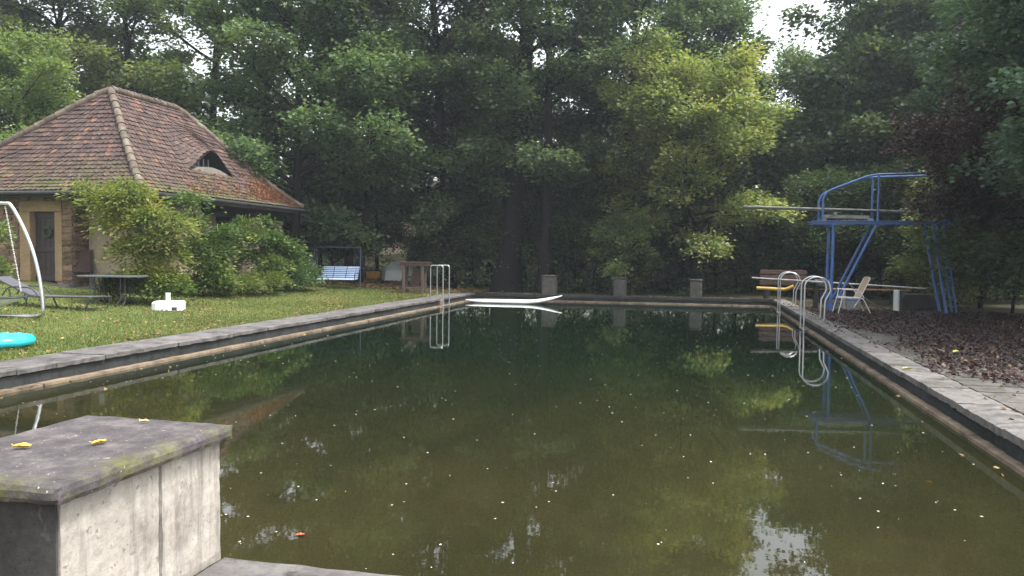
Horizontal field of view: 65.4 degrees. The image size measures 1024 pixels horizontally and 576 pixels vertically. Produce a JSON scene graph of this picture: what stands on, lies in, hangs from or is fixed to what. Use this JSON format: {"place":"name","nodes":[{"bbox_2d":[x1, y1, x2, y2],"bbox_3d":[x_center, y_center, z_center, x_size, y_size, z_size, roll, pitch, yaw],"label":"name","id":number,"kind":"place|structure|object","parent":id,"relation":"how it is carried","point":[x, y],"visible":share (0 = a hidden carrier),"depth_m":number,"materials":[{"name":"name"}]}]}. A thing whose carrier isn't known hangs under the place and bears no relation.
{"place":"outdoors","nodes":[
{"label":"outdoors","id":0,"kind":"place"},
{"bbox_2d":[2,0,915,301],"label":"sky","id":1,"kind":"structure","parent":0,"point":[774,24],"materials":[{"name":"white"}]},
{"bbox_2d":[0,301,1023,575],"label":"water","id":2,"kind":"structure","parent":0,"point":[486,431],"depth_m":7.74,"materials":[{"name":"liquid"}]},
{"bbox_2d":[465,295,561,303],"bbox_3d":[0.051,0.425,30.454,3.745,0.368,0.740,1,2,10],"label":"paddleboard","id":3,"kind":"object","parent":2,"relation":"on","point":[517,301],"visible":0.96,"depth_m":30.15,"materials":[{"name":"white plastic"}]},
{"bbox_2d":[0,252,1023,414],"bbox_3d":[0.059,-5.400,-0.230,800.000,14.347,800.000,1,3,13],"label":"ground","id":4,"kind":"structure","parent":0,"point":[1001,306],"depth_m":28.11,"materials":[{"name":"plant"}]},
{"bbox_2d":[0,219,17,276],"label":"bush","id":5,"kind":"object","parent":4,"relation":"on","point":[4,269],"visible":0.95,"depth_m":22.53,"materials":[{"name":"green plant"}]},
{"bbox_2d":[0,333,35,348],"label":"swim ring","id":6,"kind":"object","parent":4,"relation":"on","point":[12,340],"visible":1,"depth_m":12.66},
{"bbox_2d":[0,201,44,317],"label":"hanging lounger","id":7,"kind":"object","parent":4,"relation":"on","point":[4,301],"visible":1,"depth_m":16.57,"materials":[{"name":"metal"}]},
{"bbox_2d":[0,0,78,128],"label":"broadleaf tree","id":8,"kind":"object","parent":4,"relation":"on","point":[21,24],"visible":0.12,"depth_m":37.15,"materials":[{"name":"green plant"}]},
{"bbox_2d":[0,23,84,141],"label":"lime green tree","id":9,"kind":"object","parent":4,"relation":"on","point":[43,73],"visible":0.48,"depth_m":30.22,"materials":[{"name":"green plant"}]},
{"bbox_2d":[0,276,111,309],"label":"sun lounger","id":10,"kind":"object","parent":4,"relation":"on","point":[12,282],"visible":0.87,"depth_m":18.70,"materials":[{"name":"grey metal"}]},
{"bbox_2d":[0,0,128,122],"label":"broadleaf tree","id":11,"kind":"object","parent":4,"relation":"on","point":[96,57],"visible":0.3,"depth_m":36.73,"materials":[{"name":"green plant"}]},
{"bbox_2d":[72,249,92,286],"bbox_3d":[-12.874,-0.603,23.900,0.548,1.110,0.701,-1,3,-29],"label":"garden chair","id":12,"kind":"object","parent":4,"relation":"on","point":[84,264],"visible":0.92,"depth_m":24.05,"materials":[{"name":"brown wood"}]},
{"bbox_2d":[65,24,138,98],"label":"slender tree","id":13,"kind":"object","parent":4,"relation":"on","point":[92,88],"visible":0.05,"depth_m":43.77,"materials":[{"name":"green plant"}]},
{"bbox_2d":[77,275,148,305],"bbox_3d":[-10.210,0.057,20.413,1.700,0.763,1.000,1,2,0],"label":"garden table","id":14,"kind":"object","parent":4,"relation":"on","point":[118,302],"visible":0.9,"depth_m":20.27,"materials":[{"name":"grey metal"}]},
{"bbox_2d":[42,0,208,116],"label":"broadleaf tree","id":15,"kind":"object","parent":4,"relation":"on","point":[126,39],"visible":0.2,"depth_m":39.56,"materials":[{"name":"green plant"}]},
{"bbox_2d":[54,170,202,302],"bbox_3d":[-10.192,-1.378,21.264,3.735,3.531,2.727,0,3,-19],"label":"bush","id":16,"kind":"object","parent":4,"relation":"on","point":[135,216],"visible":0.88,"depth_m":21.10,"materials":[{"name":"green plant"}]},
{"bbox_2d":[85,266,201,300],"bbox_3d":[-9.755,-0.100,21.089,2.979,0.953,1.840,1,2,2],"label":"shrub","id":17,"kind":"object","parent":4,"relation":"on","point":[170,287],"visible":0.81,"depth_m":20.81,"materials":[{"name":"green plant"}]},
{"bbox_2d":[0,85,305,295],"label":"stone house","id":18,"kind":"structure","parent":4,"relation":"on","point":[112,130],"depth_m":24.30,"materials":[{"name":"stone"}]},
{"bbox_2d":[35,212,54,280],"bbox_3d":[-14.111,-1.259,24.261,0.880,2.100,0.080,1,3,13],"label":"door","id":19,"kind":"structure","parent":18,"relation":"in","point":[45,247],"depth_m":24.26,"materials":[{"name":"brown wood"}]},
{"bbox_2d":[171,161,298,205],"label":"fallen leaves on roof","id":20,"kind":"object","parent":18,"relation":"on","point":[271,194],"visible":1,"depth_m":29.28,"materials":[{"name":"orange plant"}]},
{"bbox_2d":[152,293,185,310],"bbox_3d":[-8.662,0.339,20.131,0.720,0.430,0.724,0,3,-14],"label":"umbrella base","id":21,"kind":"object","parent":4,"relation":"on","point":[168,304],"visible":1,"depth_m":19.83,"materials":[{"name":"white plastic"}]},
{"bbox_2d":[121,39,228,123],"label":"slender tree","id":22,"kind":"object","parent":4,"relation":"on","point":[143,55],"visible":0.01,"depth_m":44.59,"materials":[{"name":"green plant"}]},
{"bbox_2d":[86,0,322,268],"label":"broadleaf tree","id":23,"kind":"object","parent":4,"relation":"on","point":[173,77],"visible":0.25,"depth_m":38.50,"materials":[{"name":"green plant"}]},
{"bbox_2d":[164,187,248,291],"bbox_3d":[-9.218,-1.375,24.045,2.241,3.153,3.185,1,3,13],"label":"climbing shrub","id":24,"kind":"object","parent":4,"relation":"on","point":[208,256],"visible":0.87,"depth_m":24.02,"materials":[{"name":"green plant"}]},
{"bbox_2d":[0,281,450,360],"bbox_3d":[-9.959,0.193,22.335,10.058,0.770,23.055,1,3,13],"label":"fallen leaves on lawn","id":25,"kind":"object","parent":4,"relation":"on","point":[301,313],"visible":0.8,"depth_m":19.37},
{"bbox_2d":[173,266,295,296],"bbox_3d":[-8.992,-0.201,25.427,2.666,1.019,4.283,2,3,35],"label":"shrub","id":26,"kind":"object","parent":4,"relation":"on","point":[253,281],"visible":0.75,"depth_m":25.40,"materials":[{"name":"green plant"}]},
{"bbox_2d":[203,59,308,187],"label":"slender tree","id":27,"kind":"object","parent":4,"relation":"on","point":[277,137],"visible":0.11,"depth_m":41.58,"materials":[{"name":"green plant"}]},
{"bbox_2d":[221,214,311,288],"bbox_3d":[-8.330,-1.234,27.394,2.523,2.706,2.904,2,3,34],"label":"climbing shrub","id":28,"kind":"object","parent":4,"relation":"on","point":[283,245],"visible":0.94,"depth_m":27.03,"materials":[{"name":"green plant"}]},
{"bbox_2d":[223,172,325,257],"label":"understory tree","id":29,"kind":"object","parent":4,"relation":"on","point":[309,244],"visible":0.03,"depth_m":36.05,"materials":[{"name":"green plant"}]},
{"bbox_2d":[166,0,429,264],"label":"broadleaf tree","id":30,"kind":"object","parent":4,"relation":"on","point":[337,79],"visible":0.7,"depth_m":32.45,"materials":[{"name":"green plant"}]},
{"bbox_2d":[272,259,334,291],"bbox_3d":[-7.914,-0.471,29.033,2.379,1.257,2.890,1,3,13],"label":"shrub","id":31,"kind":"object","parent":4,"relation":"on","point":[302,276],"visible":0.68,"depth_m":28.85,"materials":[{"name":"green plant"}]},
{"bbox_2d":[277,31,375,271],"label":"slender tree","id":32,"kind":"object","parent":4,"relation":"on","point":[290,141],"visible":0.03,"depth_m":40.59,"materials":[{"name":"green plant"}]},
{"bbox_2d":[279,159,398,275],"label":"understory tree","id":33,"kind":"object","parent":4,"relation":"on","point":[328,251],"visible":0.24,"depth_m":37.50,"materials":[{"name":"green plant"}]},
{"bbox_2d":[312,246,365,289],"bbox_3d":[-6.940,-0.805,31.799,2.176,1.683,1.134,1,2,6],"label":"garden swing","id":34,"kind":"object","parent":4,"relation":"on","point":[339,272],"visible":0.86,"depth_m":32.01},
{"bbox_2d":[200,0,510,282],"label":"broadleaf tree","id":35,"kind":"object","parent":4,"relation":"on","point":[315,122],"visible":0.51,"depth_m":34.03,"materials":[{"name":"green plant"}]},
{"bbox_2d":[313,163,409,261],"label":"understory tree","id":36,"kind":"object","parent":4,"relation":"on","point":[381,221],"visible":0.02,"depth_m":45.50,"materials":[{"name":"green plant"}]},
{"bbox_2d":[300,180,440,254],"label":"house","id":37,"kind":"structure","parent":4,"relation":"on","point":[397,250],"depth_m":61.96,"materials":[{"name":"paint"}]},
{"bbox_2d":[313,66,433,270],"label":"slender tree","id":38,"kind":"object","parent":4,"relation":"on","point":[384,219],"visible":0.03,"depth_m":42.81,"materials":[{"name":"green plant"}]},
{"bbox_2d":[382,262,412,280],"bbox_3d":[-5.709,-0.850,39.980,1.500,0.950,1.200,0,3,-17],"label":"tent","id":39,"kind":"object","parent":4,"relation":"on","point":[391,271],"visible":0.72,"depth_m":39.45,"materials":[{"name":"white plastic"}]},
{"bbox_2d":[309,268,489,292],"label":"fallen leaves under trees","id":40,"kind":"object","parent":4,"relation":"on","point":[375,284],"visible":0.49,"depth_m":34.95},
{"bbox_2d":[370,182,438,266],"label":"understory tree","id":41,"kind":"object","parent":4,"relation":"on","point":[397,234],"visible":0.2,"depth_m":43.45,"materials":[{"name":"green plant"}]},
{"bbox_2d":[400,262,431,294],"bbox_3d":[-3.810,-0.379,31.157,1.243,1.280,1.000,1,2,1],"label":"wooden frame","id":42,"kind":"object","parent":4,"relation":"on","point":[417,276],"visible":0.9,"depth_m":31.22,"materials":[{"name":"brown wood"}]},
{"bbox_2d":[395,24,472,268],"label":"slender tree","id":43,"kind":"object","parent":4,"relation":"on","point":[431,179],"visible":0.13,"depth_m":40.61,"materials":[{"name":"green plant"}]},
{"bbox_2d":[308,0,569,287],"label":"broadleaf tree","id":44,"kind":"object","parent":4,"relation":"on","point":[436,203],"visible":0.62,"depth_m":34.53,"materials":[{"name":"green plant"}]},
{"bbox_2d":[404,186,492,277],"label":"understory tree","id":45,"kind":"object","parent":4,"relation":"on","point":[414,257],"visible":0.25,"depth_m":38.45,"materials":[{"name":"green plant"}]},
{"bbox_2d":[1,41,912,271],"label":"distant wood","id":46,"kind":"object","parent":4,"relation":"on","point":[418,185],"depth_m":54.67,"materials":[{"name":"green plant"}]},
{"bbox_2d":[416,182,528,287],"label":"understory tree","id":47,"kind":"object","parent":4,"relation":"on","point":[481,212],"visible":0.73,"depth_m":35.50,"materials":[{"name":"green plant"}]},
{"bbox_2d":[434,171,534,278],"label":"understory tree","id":48,"kind":"object","parent":4,"relation":"on","point":[503,175],"visible":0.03,"depth_m":38.31,"materials":[{"name":"green plant"}]},
{"bbox_2d":[432,25,537,286],"bbox_3d":[-1.206,-6.473,39.858,5.318,13.407,6.175,-2,3,-43],"label":"slender tree","id":49,"kind":"object","parent":4,"relation":"on","point":[458,117],"visible":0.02,"depth_m":39.02,"materials":[{"name":"green plant"}]},
{"bbox_2d":[401,0,630,296],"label":"broadleaf tree","id":50,"kind":"object","parent":4,"relation":"on","point":[504,277],"visible":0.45,"depth_m":34.83,"materials":[{"name":"green plant"}]},
{"bbox_2d":[462,168,589,288],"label":"understory tree","id":51,"kind":"object","parent":4,"relation":"on","point":[533,188],"visible":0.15,"depth_m":36.73,"materials":[{"name":"green plant"}]},
{"bbox_2d":[448,0,678,292],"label":"broadleaf tree","id":52,"kind":"object","parent":4,"relation":"on","point":[546,159],"visible":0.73,"depth_m":32.92,"materials":[{"name":"green plant"}]},
{"bbox_2d":[524,192,608,279],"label":"understory tree","id":53,"kind":"object","parent":4,"relation":"on","point":[563,269],"visible":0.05,"depth_m":37.95,"materials":[{"name":"green plant"}]},
{"bbox_2d":[513,165,635,290],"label":"understory tree","id":54,"kind":"object","parent":4,"relation":"on","point":[574,220],"visible":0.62,"depth_m":34.74,"materials":[{"name":"green plant"}]},
{"bbox_2d":[528,94,640,289],"bbox_3d":[2.983,-4.573,38.180,5.222,9.780,5.608,-2,3,-42],"label":"slender tree","id":55,"kind":"object","parent":4,"relation":"on","point":[596,121],"visible":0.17,"depth_m":37.27,"materials":[{"name":"green plant"}]},
{"bbox_2d":[553,0,667,285],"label":"slender tree","id":56,"kind":"object","parent":4,"relation":"on","point":[577,114],"visible":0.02,"depth_m":40.05,"materials":[{"name":"green plant"}]},
{"bbox_2d":[551,168,674,291],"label":"understory tree","id":57,"kind":"object","parent":4,"relation":"on","point":[584,251],"visible":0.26,"depth_m":34.95,"materials":[{"name":"green plant"}]},
{"bbox_2d":[583,203,682,293],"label":"understory tree","id":58,"kind":"object","parent":4,"relation":"on","point":[618,267],"visible":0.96,"depth_m":32.84,"materials":[{"name":"green plant"}]},
{"bbox_2d":[611,196,688,290],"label":"understory tree","id":59,"kind":"object","parent":4,"relation":"on","point":[671,267],"visible":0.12,"depth_m":37.51,"materials":[{"name":"green plant"}]},
{"bbox_2d":[541,0,759,290],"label":"broadleaf tree","id":60,"kind":"object","parent":4,"relation":"on","point":[680,14],"visible":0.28,"depth_m":36.03,"materials":[{"name":"green plant"}]},
{"bbox_2d":[301,242,1023,301],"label":"undergrowth","id":61,"kind":"object","parent":4,"relation":"on","point":[670,284],"visible":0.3,"depth_m":36.30,"materials":[{"name":"green plant"}]},
{"bbox_2d":[601,41,730,288],"bbox_3d":[8.132,-5.902,40.279,6.684,12.519,7.178,2,3,23],"label":"slender tree","id":62,"kind":"object","parent":4,"relation":"on","point":[712,44],"visible":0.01,"depth_m":38.55,"materials":[{"name":"green plant"}]},
{"bbox_2d":[613,0,777,284],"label":"broadleaf tree","id":63,"kind":"object","parent":4,"relation":"on","point":[743,11],"visible":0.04,"depth_m":42.65,"materials":[{"name":"green plant"}]},
{"bbox_2d":[587,27,811,293],"bbox_3d":[7.615,-5.033,32.881,9.373,11.380,8.200,1,3,18],"label":"yellow green tree","id":64,"kind":"object","parent":4,"relation":"on","point":[671,138],"visible":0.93,"depth_m":31.58,"materials":[{"name":"green plant"}]},
{"bbox_2d":[651,152,785,291],"bbox_3d":[9.129,-2.815,35.791,6.640,6.735,6.221,1,2,6],"label":"understory tree","id":65,"kind":"object","parent":4,"relation":"on","point":[740,256],"visible":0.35,"depth_m":34.74,"materials":[{"name":"green plant"}]},
{"bbox_2d":[671,4,788,291],"bbox_3d":[9.621,-6.571,37.541,6.482,14.075,5.583,1,2,3],"label":"slender tree","id":66,"kind":"object","parent":4,"relation":"on","point":[728,30],"visible":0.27,"depth_m":36.72,"materials":[{"name":"green plant"}]},
{"bbox_2d":[725,103,810,286],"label":"slender tree","id":67,"kind":"object","parent":4,"relation":"on","point":[762,174],"visible":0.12,"depth_m":40.48,"materials":[{"name":"green plant"}]},
{"bbox_2d":[760,269,808,299],"bbox_3d":[10.412,-0.121,30.552,1.750,1.178,0.660,1,2,10],"label":"bench","id":68,"kind":"object","parent":4,"relation":"on","point":[766,293],"visible":0.65,"depth_m":30.68,"materials":[{"name":"brown wood"}]},
{"bbox_2d":[739,185,830,291],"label":"understory tree","id":69,"kind":"object","parent":4,"relation":"on","point":[766,234],"visible":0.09,"depth_m":36.16,"materials":[{"name":"green plant"}]},
{"bbox_2d":[730,38,855,224],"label":"broadleaf tree","id":70,"kind":"object","parent":4,"relation":"on","point":[787,54],"visible":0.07,"depth_m":43.78,"materials":[{"name":"green plant"}]},
{"bbox_2d":[749,164,883,285],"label":"understory tree","id":71,"kind":"object","parent":4,"relation":"on","point":[812,186],"visible":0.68,"depth_m":32.95,"materials":[{"name":"green plant"}]},
{"bbox_2d":[769,55,865,287],"bbox_3d":[14.818,-5.317,38.025,4.573,11.527,5.309,3,3,39],"label":"slender tree","id":72,"kind":"object","parent":4,"relation":"on","point":[780,184],"visible":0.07,"depth_m":37.18,"materials":[{"name":"green plant"}]},
{"bbox_2d":[776,87,884,246],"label":"slender tree","id":73,"kind":"object","parent":4,"relation":"on","point":[857,163],"visible":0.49,"depth_m":34.93,"materials":[{"name":"green plant"}]},
{"bbox_2d":[752,277,926,308],"bbox_3d":[10.318,0.175,25.359,5.179,0.957,0.500,1,3,13],"label":"springboard","id":74,"kind":"object","parent":4,"relation":"on","point":[816,287],"visible":0.82,"depth_m":25.30,"materials":[{"name":"metal"}]},
{"bbox_2d":[770,0,921,294],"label":"slender tree","id":75,"kind":"object","parent":4,"relation":"on","point":[870,17],"visible":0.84,"depth_m":34.35,"materials":[{"name":"green plant"}]},
{"bbox_2d":[742,172,956,314],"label":"diving tower","id":76,"kind":"structure","parent":4,"relation":"on","point":[821,220],"depth_m":23.46,"materials":[{"name":"metal"}]},
{"bbox_2d":[809,169,916,297],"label":"understory tree","id":77,"kind":"object","parent":4,"relation":"on","point":[864,203],"visible":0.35,"depth_m":32.30,"materials":[{"name":"green plant"}]},
{"bbox_2d":[818,288,909,304],"bbox_3d":[12.232,0.307,28.201,3.300,0.556,0.463,1,3,13],"label":"bench","id":78,"kind":"object","parent":4,"relation":"on","point":[821,292],"visible":0.51,"depth_m":27.99,"materials":[{"name":"orange wood"}]},
{"bbox_2d":[831,73,907,291],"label":"slender tree","id":79,"kind":"object","parent":4,"relation":"on","point":[871,95],"visible":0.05,"depth_m":37.02,"materials":[{"name":"green plant"}]},
{"bbox_2d":[837,154,929,292],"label":"understory tree","id":80,"kind":"object","parent":4,"relation":"on","point":[895,183],"visible":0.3,"depth_m":31.77,"materials":[{"name":"green plant"}]},
{"bbox_2d":[815,0,966,293],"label":"broadleaf tree","id":81,"kind":"object","parent":4,"relation":"on","point":[838,17],"visible":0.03,"depth_m":39.32,"materials":[{"name":"green plant"}]},
{"bbox_2d":[875,140,947,299],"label":"understory tree","id":82,"kind":"object","parent":4,"relation":"on","point":[895,232],"visible":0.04,"depth_m":31.25,"materials":[{"name":"green plant"}]},
{"bbox_2d":[858,0,981,291],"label":"slender tree","id":83,"kind":"object","parent":4,"relation":"on","point":[919,8],"visible":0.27,"depth_m":33.79,"materials":[{"name":"green plant"}]},
{"bbox_2d":[900,293,945,309],"bbox_3d":[13.064,0.437,25.353,1.260,0.532,0.618,1,3,13],"label":"stone trough","id":84,"kind":"object","parent":4,"relation":"on","point":[914,301],"visible":0.87,"depth_m":25.11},
{"bbox_2d":[888,194,1005,303],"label":"understory tree","id":85,"kind":"object","parent":4,"relation":"on","point":[911,251],"visible":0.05,"depth_m":29.33,"materials":[{"name":"green plant"}]},
{"bbox_2d":[879,15,1023,240],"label":"copper beech","id":86,"kind":"object","parent":4,"relation":"on","point":[948,145],"visible":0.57,"depth_m":20.57,"materials":[{"name":"brown plant"}]},
{"bbox_2d":[883,167,1023,307],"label":"weeping tree","id":87,"kind":"object","parent":4,"relation":"on","point":[910,268],"visible":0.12,"depth_m":27.18,"materials":[{"name":"green plant"}]},
{"bbox_2d":[894,20,1021,300],"bbox_3d":[18.127,-4.928,31.183,6.601,11.512,6.147,3,3,44],"label":"slender tree","id":88,"kind":"object","parent":4,"relation":"on","point":[936,98],"visible":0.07,"depth_m":32.04,"materials":[{"name":"green plant"}]},
{"bbox_2d":[901,0,1023,199],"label":"beech tree","id":89,"kind":"object","parent":4,"relation":"on","point":[1003,21],"visible":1,"depth_m":17.10,"materials":[{"name":"green plant"}]},
{"bbox_2d":[912,4,1023,299],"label":"broadleaf tree","id":90,"kind":"object","parent":4,"relation":"on","point":[950,84],"visible":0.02,"depth_m":32.83,"materials":[{"name":"green plant"}]},
{"bbox_2d":[916,127,1023,299],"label":"understory tree","id":91,"kind":"object","parent":4,"relation":"on","point":[969,254],"visible":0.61,"depth_m":20.94,"materials":[{"name":"green plant"}]},
{"bbox_2d":[924,205,1023,312],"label":"understory tree","id":92,"kind":"object","parent":4,"relation":"on","point":[1003,288],"visible":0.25,"depth_m":23.21,"materials":[{"name":"green plant"}]},
{"bbox_2d":[0,294,1023,464],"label":"pool wall","id":93,"kind":"structure","parent":0,"point":[1011,449],"depth_m":13.52,"materials":[{"name":"concrete"}]},
{"bbox_2d":[0,292,474,377],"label":"coping","id":94,"kind":"object","parent":93,"relation":"on","point":[19,366],"visible":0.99,"depth_m":14.33,"materials":[{"name":"concrete"}]},
{"bbox_2d":[430,265,450,306],"bbox_3d":[-2.563,0.266,28.446,0.563,2.190,0.820,1,3,13],"label":"pool ladder","id":95,"kind":"object","parent":94,"relation":"attached to","point":[449,304],"visible":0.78,"depth_m":28.11,"materials":[{"name":"metal"}]},
{"bbox_2d":[196,557,396,575],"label":"coping","id":96,"kind":"object","parent":93,"relation":"on","point":[224,566],"visible":1,"depth_m":4.00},
{"bbox_2d":[0,415,232,575],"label":"starting block","id":97,"kind":"structure","parent":96,"relation":"on","point":[132,497],"depth_m":3.52,"materials":[{"name":"concrete"}]},
{"bbox_2d":[0,298,1023,476],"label":"pool ledge","id":98,"kind":"object","parent":93,"relation":"attached to","point":[1002,456],"visible":0.32,"depth_m":12.18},
{"bbox_2d":[476,293,771,301],"bbox_3d":[4.218,0.362,31.572,11.586,0.132,0.452,1,3,13],"label":"coping","id":99,"kind":"object","parent":93,"relation":"on","point":[629,297],"visible":0.98,"depth_m":31.30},
{"bbox_2d":[541,275,557,293],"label":"starting block","id":100,"kind":"structure","parent":99,"relation":"on","point":[549,284],"depth_m":32.02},
{"bbox_2d":[613,277,626,295],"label":"starting block","id":101,"kind":"structure","parent":99,"relation":"on","point":[620,286],"depth_m":31.39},
{"bbox_2d":[689,279,702,299],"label":"starting block","id":102,"kind":"structure","parent":99,"relation":"on","point":[695,291],"depth_m":30.72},
{"bbox_2d":[772,299,1023,448],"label":"coping","id":103,"kind":"object","parent":93,"relation":"on","point":[981,410],"visible":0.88,"depth_m":10.13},
{"bbox_2d":[777,271,800,313],"bbox_3d":[9.168,0.515,26.459,0.679,2.120,0.750,1,3,13],"label":"pool ladder","id":104,"kind":"object","parent":103,"relation":"attached to","point":[779,293],"visible":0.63,"depth_m":26.20,"materials":[{"name":"metal"}]},
{"bbox_2d":[799,276,830,330],"bbox_3d":[7.823,0.749,20.616,0.679,2.120,0.750,1,3,13],"label":"pool ladder","id":105,"kind":"object","parent":103,"relation":"attached to","point":[810,278],"visible":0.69,"depth_m":20.36,"materials":[{"name":"metal"}]},
{"bbox_2d":[811,311,1023,414],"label":"paving","id":106,"kind":"structure","parent":0,"point":[1002,394],"depth_m":11.66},
{"bbox_2d":[832,277,870,312],"bbox_3d":[9.789,0.202,22.964,0.926,1.070,0.568,1,2,6],"label":"garden chair","id":107,"kind":"object","parent":106,"relation":"on","point":[862,288],"visible":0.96,"depth_m":22.86,"materials":[{"name":"white metal"}]},
{"bbox_2d":[783,303,1023,419],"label":"scattered leaves","id":108,"kind":"object","parent":106,"relation":"on","point":[902,331],"visible":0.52,"depth_m":18.43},
{"bbox_2d":[807,308,1023,384],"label":"fallen copper leaves","id":109,"kind":"object","parent":106,"relation":"on","point":[950,329],"visible":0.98,"depth_m":16.57,"materials":[{"name":"plant"}]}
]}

